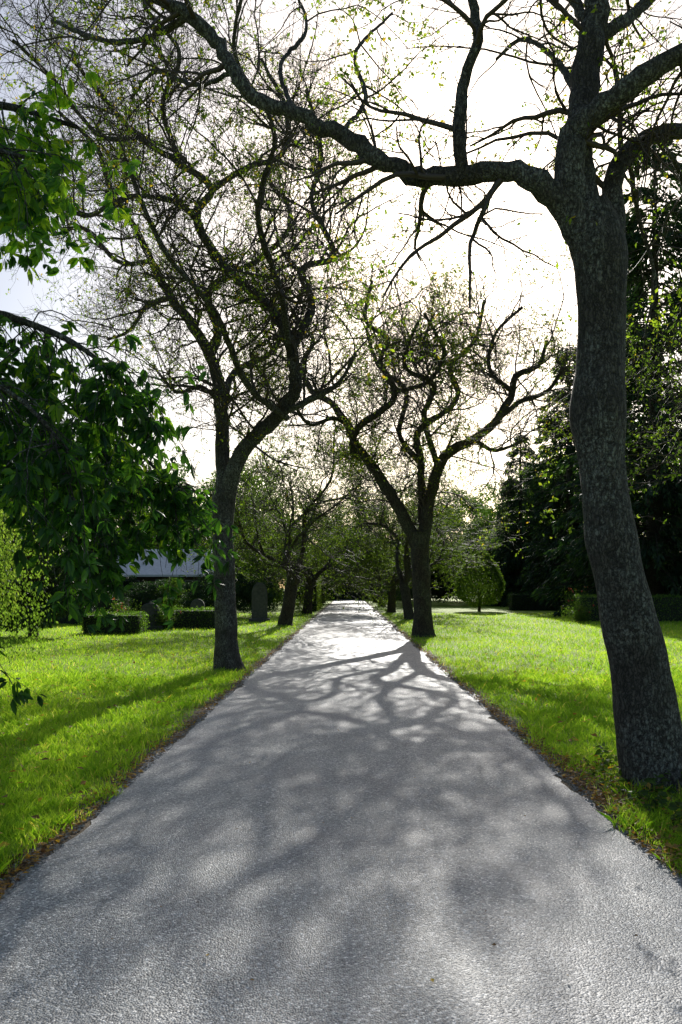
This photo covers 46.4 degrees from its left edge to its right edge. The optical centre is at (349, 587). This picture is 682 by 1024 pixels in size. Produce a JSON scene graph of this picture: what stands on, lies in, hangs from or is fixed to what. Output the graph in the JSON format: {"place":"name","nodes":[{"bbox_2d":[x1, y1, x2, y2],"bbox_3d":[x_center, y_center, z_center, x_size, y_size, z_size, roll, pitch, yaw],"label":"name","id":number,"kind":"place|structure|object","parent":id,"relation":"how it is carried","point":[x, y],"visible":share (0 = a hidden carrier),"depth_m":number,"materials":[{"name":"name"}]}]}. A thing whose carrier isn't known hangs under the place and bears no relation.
{"place":"outdoors","nodes":[
{"label":"outdoors","id":0,"kind":"place"},
{"bbox_2d":[0,600,681,1023],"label":"asphalt path","id":1,"kind":"structure","parent":0,"point":[334,812],"depth_m":4.11,"materials":[{"name":"grey asphalt"}]},
{"bbox_2d":[0,628,681,981],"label":"fallen leaves","id":2,"kind":"object","parent":1,"relation":"on","point":[5,884],"visible":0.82,"depth_m":6.09,"materials":[{"name":"brown plant"}]},
{"bbox_2d":[0,596,681,886],"bbox_3d":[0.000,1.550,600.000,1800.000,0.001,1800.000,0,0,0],"label":"ground","id":3,"kind":"structure","parent":0,"point":[451,607],"depth_m":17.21,"materials":[{"name":"green plant"}]},
{"bbox_2d":[0,484,63,665],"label":"weeping birch","id":4,"kind":"object","parent":3,"relation":"on","point":[4,567],"visible":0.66,"depth_m":13.18,"materials":[{"name":"green plant"}]},
{"bbox_2d":[0,500,98,636],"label":"yew tree","id":5,"kind":"object","parent":3,"relation":"on","point":[49,590],"visible":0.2,"depth_m":24.80,"materials":[{"name":"green plant"}]},
{"bbox_2d":[0,596,132,624],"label":"clipped hedge","id":6,"kind":"object","parent":3,"relation":"on","point":[72,621],"visible":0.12,"depth_m":33.55,"materials":[{"name":"green plant"}]},
{"bbox_2d":[0,322,156,556],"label":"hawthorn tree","id":7,"kind":"object","parent":3,"relation":"on","point":[16,444],"visible":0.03,"depth_m":18.32,"materials":[{"name":"green plant"}]},
{"bbox_2d":[79,610,149,633],"bbox_3d":[-7.979,1.185,27.095,2.227,0.935,1.268,0,0,0],"label":"box hedge","id":8,"kind":"object","parent":3,"relation":"on","point":[137,624],"visible":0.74,"depth_m":26.65,"materials":[{"name":"green plant"}]},
{"bbox_2d":[0,54,239,715],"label":"chestnut tree","id":9,"kind":"object","parent":3,"relation":"on","point":[49,470],"visible":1,"depth_m":5.16,"materials":[{"name":"green plant"}]},
{"bbox_2d":[99,594,141,614],"bbox_3d":[-8.267,0.983,29.047,1.413,1.651,1.685,0,0,-42],"label":"rose bush","id":10,"kind":"object","parent":3,"relation":"on","point":[119,609],"visible":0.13,"depth_m":28.84,"materials":[{"name":"green plant"}]},
{"bbox_2d":[141,603,162,629],"bbox_3d":[-7.300,1.061,29.200,0.940,1.018,0.360,0,0,-9],"label":"gravestone","id":11,"kind":"object","parent":3,"relation":"on","point":[149,608],"visible":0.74,"depth_m":29.12,"materials":[{"name":"stone"}]},
{"bbox_2d":[143,602,182,629],"bbox_3d":[-6.828,1.080,29.244,1.485,1.411,1.625,0,0,0],"label":"rose bush","id":12,"kind":"object","parent":3,"relation":"on","point":[162,619],"visible":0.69,"depth_m":29.16,"materials":[{"name":"green plant"}]},
{"bbox_2d":[119,577,210,610],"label":"walls","id":13,"kind":"structure","parent":3,"relation":"on","point":[145,579],"depth_m":46.00,"materials":[{"name":"brick"}]},
{"bbox_2d":[116,549,213,576],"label":"roof","id":14,"kind":"structure","parent":13,"relation":"on","point":[149,570],"depth_m":46.19,"materials":[{"name":"grey"}]},
{"bbox_2d":[160,606,214,628],"bbox_3d":[-6.113,1.153,30.700,2.660,0.996,1.278,0,0,0],"label":"box hedge","id":15,"kind":"object","parent":3,"relation":"on","point":[191,617],"visible":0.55,"depth_m":30.25,"materials":[{"name":"green plant"}]},
{"bbox_2d":[190,599,204,609],"bbox_3d":[-6.200,1.011,32.600,0.840,1.118,0.360,0,0,6],"label":"gravestone","id":16,"kind":"object","parent":3,"relation":"on","point":[198,603],"visible":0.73,"depth_m":32.52,"materials":[{"name":"stone"}]},
{"bbox_2d":[0,0,426,670],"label":"hawthorn tree","id":17,"kind":"object","parent":3,"relation":"on","point":[272,290],"visible":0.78,"depth_m":13.54,"materials":[{"name":"brown plant"}]},
{"bbox_2d":[249,582,269,621],"bbox_3d":[-4.050,0.662,36.000,0.960,1.816,0.480,0,0,-6],"label":"gravestone","id":18,"kind":"object","parent":3,"relation":"on","point":[259,607],"visible":0.95,"depth_m":35.86,"materials":[{"name":"stone"}]},
{"bbox_2d":[138,345,417,629],"bbox_3d":[-2.446,-3.892,32.435,11.267,11.262,15.066,0,0,-3],"label":"hawthorn tree","id":19,"kind":"object","parent":3,"relation":"on","point":[289,596],"visible":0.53,"depth_m":30.46,"materials":[{"name":"green plant"}]},
{"bbox_2d":[184,461,435,613],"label":"hawthorn tree","id":20,"kind":"object","parent":3,"relation":"on","point":[311,580],"visible":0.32,"depth_m":44.76,"materials":[{"name":"green plant"}]},
{"bbox_2d":[305,572,321,610],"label":"clipped hedge","id":21,"kind":"object","parent":3,"relation":"on","point":[316,604],"visible":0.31,"depth_m":52.30,"materials":[{"name":"green plant"}]},
{"bbox_2d":[281,504,363,602],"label":"hawthorn tree","id":22,"kind":"object","parent":3,"relation":"on","point":[322,573],"visible":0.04,"depth_m":79.61,"materials":[{"name":"brown plant"}]},
{"bbox_2d":[252,473,410,606],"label":"hawthorn tree","id":23,"kind":"object","parent":3,"relation":"on","point":[325,597],"visible":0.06,"depth_m":62.61,"materials":[{"name":"green plant"}]},
{"bbox_2d":[0,0,681,792],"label":"hawthorn tree","id":24,"kind":"object","parent":3,"relation":"on","point":[588,218],"visible":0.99,"depth_m":6.32,"materials":[{"name":"brown plant"}]},
{"bbox_2d":[0,530,681,615],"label":"shrubs","id":25,"kind":"object","parent":3,"relation":"on","point":[243,592],"visible":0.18,"depth_m":42.37,"materials":[{"name":"green plant"}]},
{"bbox_2d":[0,643,681,902],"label":"gravel","id":26,"kind":"structure","parent":3,"relation":"on","point":[5,894],"depth_m":6.17,"materials":[{"name":"gravel"}]},
{"bbox_2d":[296,568,400,599],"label":"clipped hedge","id":27,"kind":"object","parent":3,"relation":"on","point":[342,597],"visible":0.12,"depth_m":100.55,"materials":[{"name":"green plant"}]},
{"bbox_2d":[304,517,401,602],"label":"hawthorn tree","id":28,"kind":"object","parent":3,"relation":"on","point":[374,599],"visible":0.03,"depth_m":82.71,"materials":[{"name":"green plant"}]},
{"bbox_2d":[61,423,681,603],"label":"distant trees","id":29,"kind":"object","parent":3,"relation":"on","point":[487,513],"visible":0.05,"depth_m":82.64,"materials":[{"name":"green plant"}]},
{"bbox_2d":[273,467,497,612],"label":"hawthorn tree","id":30,"kind":"object","parent":3,"relation":"on","point":[391,603],"visible":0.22,"depth_m":48.63,"materials":[{"name":"green plant"}]},
{"bbox_2d":[310,486,471,606],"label":"hawthorn tree","id":31,"kind":"object","parent":3,"relation":"on","point":[384,597],"visible":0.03,"depth_m":65.84,"materials":[{"name":"green plant"}]},
{"bbox_2d":[320,431,513,619],"bbox_3d":[2.802,-3.319,38.676,10.081,10.076,13.480,0,0,11],"label":"hawthorn tree","id":32,"kind":"object","parent":3,"relation":"on","point":[408,612],"visible":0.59,"depth_m":39.14,"materials":[{"name":"green plant"}]},
{"bbox_2d":[211,191,648,637],"bbox_3d":[2.105,-5.299,24.902,13.666,14.079,10.814,0,0,0],"label":"hawthorn tree","id":33,"kind":"object","parent":3,"relation":"on","point":[419,540],"visible":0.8,"depth_m":24.22,"materials":[{"name":"brown plant"}]},
{"bbox_2d":[453,552,505,611],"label":"round shrub","id":34,"kind":"object","parent":3,"relation":"on","point":[493,574],"visible":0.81,"depth_m":51.16,"materials":[{"name":"green plant"}]},
{"bbox_2d":[480,433,549,606],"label":"spruce tree","id":35,"kind":"object","parent":3,"relation":"on","point":[508,568],"visible":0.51,"depth_m":65.19,"materials":[{"name":"green plant"}]},
{"bbox_2d":[507,592,565,610],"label":"clipped hedge","id":36,"kind":"object","parent":3,"relation":"on","point":[521,602],"visible":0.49,"depth_m":54.05,"materials":[{"name":"green plant"}]},
{"bbox_2d":[515,345,582,610],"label":"spruce tree","id":37,"kind":"object","parent":3,"relation":"on","point":[539,545],"visible":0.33,"depth_m":55.72,"materials":[{"name":"green plant"}]},
{"bbox_2d":[559,584,592,614],"bbox_3d":[11.215,0.741,38.492,1.972,1.952,2.276,0,0,-37],"label":"rose bush","id":38,"kind":"object","parent":3,"relation":"on","point":[572,605],"visible":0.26,"depth_m":38.60,"materials":[{"name":"green plant"}]},
{"bbox_2d":[561,600,593,622],"bbox_3d":[10.163,1.120,35.520,1.514,1.578,2.062,0,0,38],"label":"rose bush","id":39,"kind":"object","parent":3,"relation":"on","point":[578,613],"visible":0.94,"depth_m":35.40,"materials":[{"name":"green plant"}]},
{"bbox_2d":[531,126,681,616],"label":"spruce tree","id":40,"kind":"object","parent":3,"relation":"on","point":[653,548],"visible":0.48,"depth_m":42.23,"materials":[{"name":"green plant"}]},
{"bbox_2d":[559,290,679,589],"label":"spruce tree","id":41,"kind":"object","parent":3,"relation":"on","point":[643,407],"visible":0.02,"depth_m":55.88,"materials":[{"name":"green plant"}]},
{"bbox_2d":[559,280,681,508],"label":"hawthorn tree","id":42,"kind":"object","parent":3,"relation":"on","point":[676,385],"visible":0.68,"depth_m":16.68,"materials":[{"name":"green plant"}]},
{"bbox_2d":[573,594,681,621],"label":"clipped hedge","id":43,"kind":"object","parent":3,"relation":"on","point":[668,607],"visible":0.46,"depth_m":36.55,"materials":[{"name":"green plant"}]},
{"bbox_2d":[583,741,681,837],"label":"weeds","id":44,"kind":"object","parent":3,"relation":"on","point":[645,792],"visible":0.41,"depth_m":5.83,"materials":[{"name":"green plant"}]},
{"bbox_2d":[0,0,681,584],"label":"sky","id":45,"kind":"structure","parent":0,"point":[508,86],"materials":[{"name":"white"}]}
]}

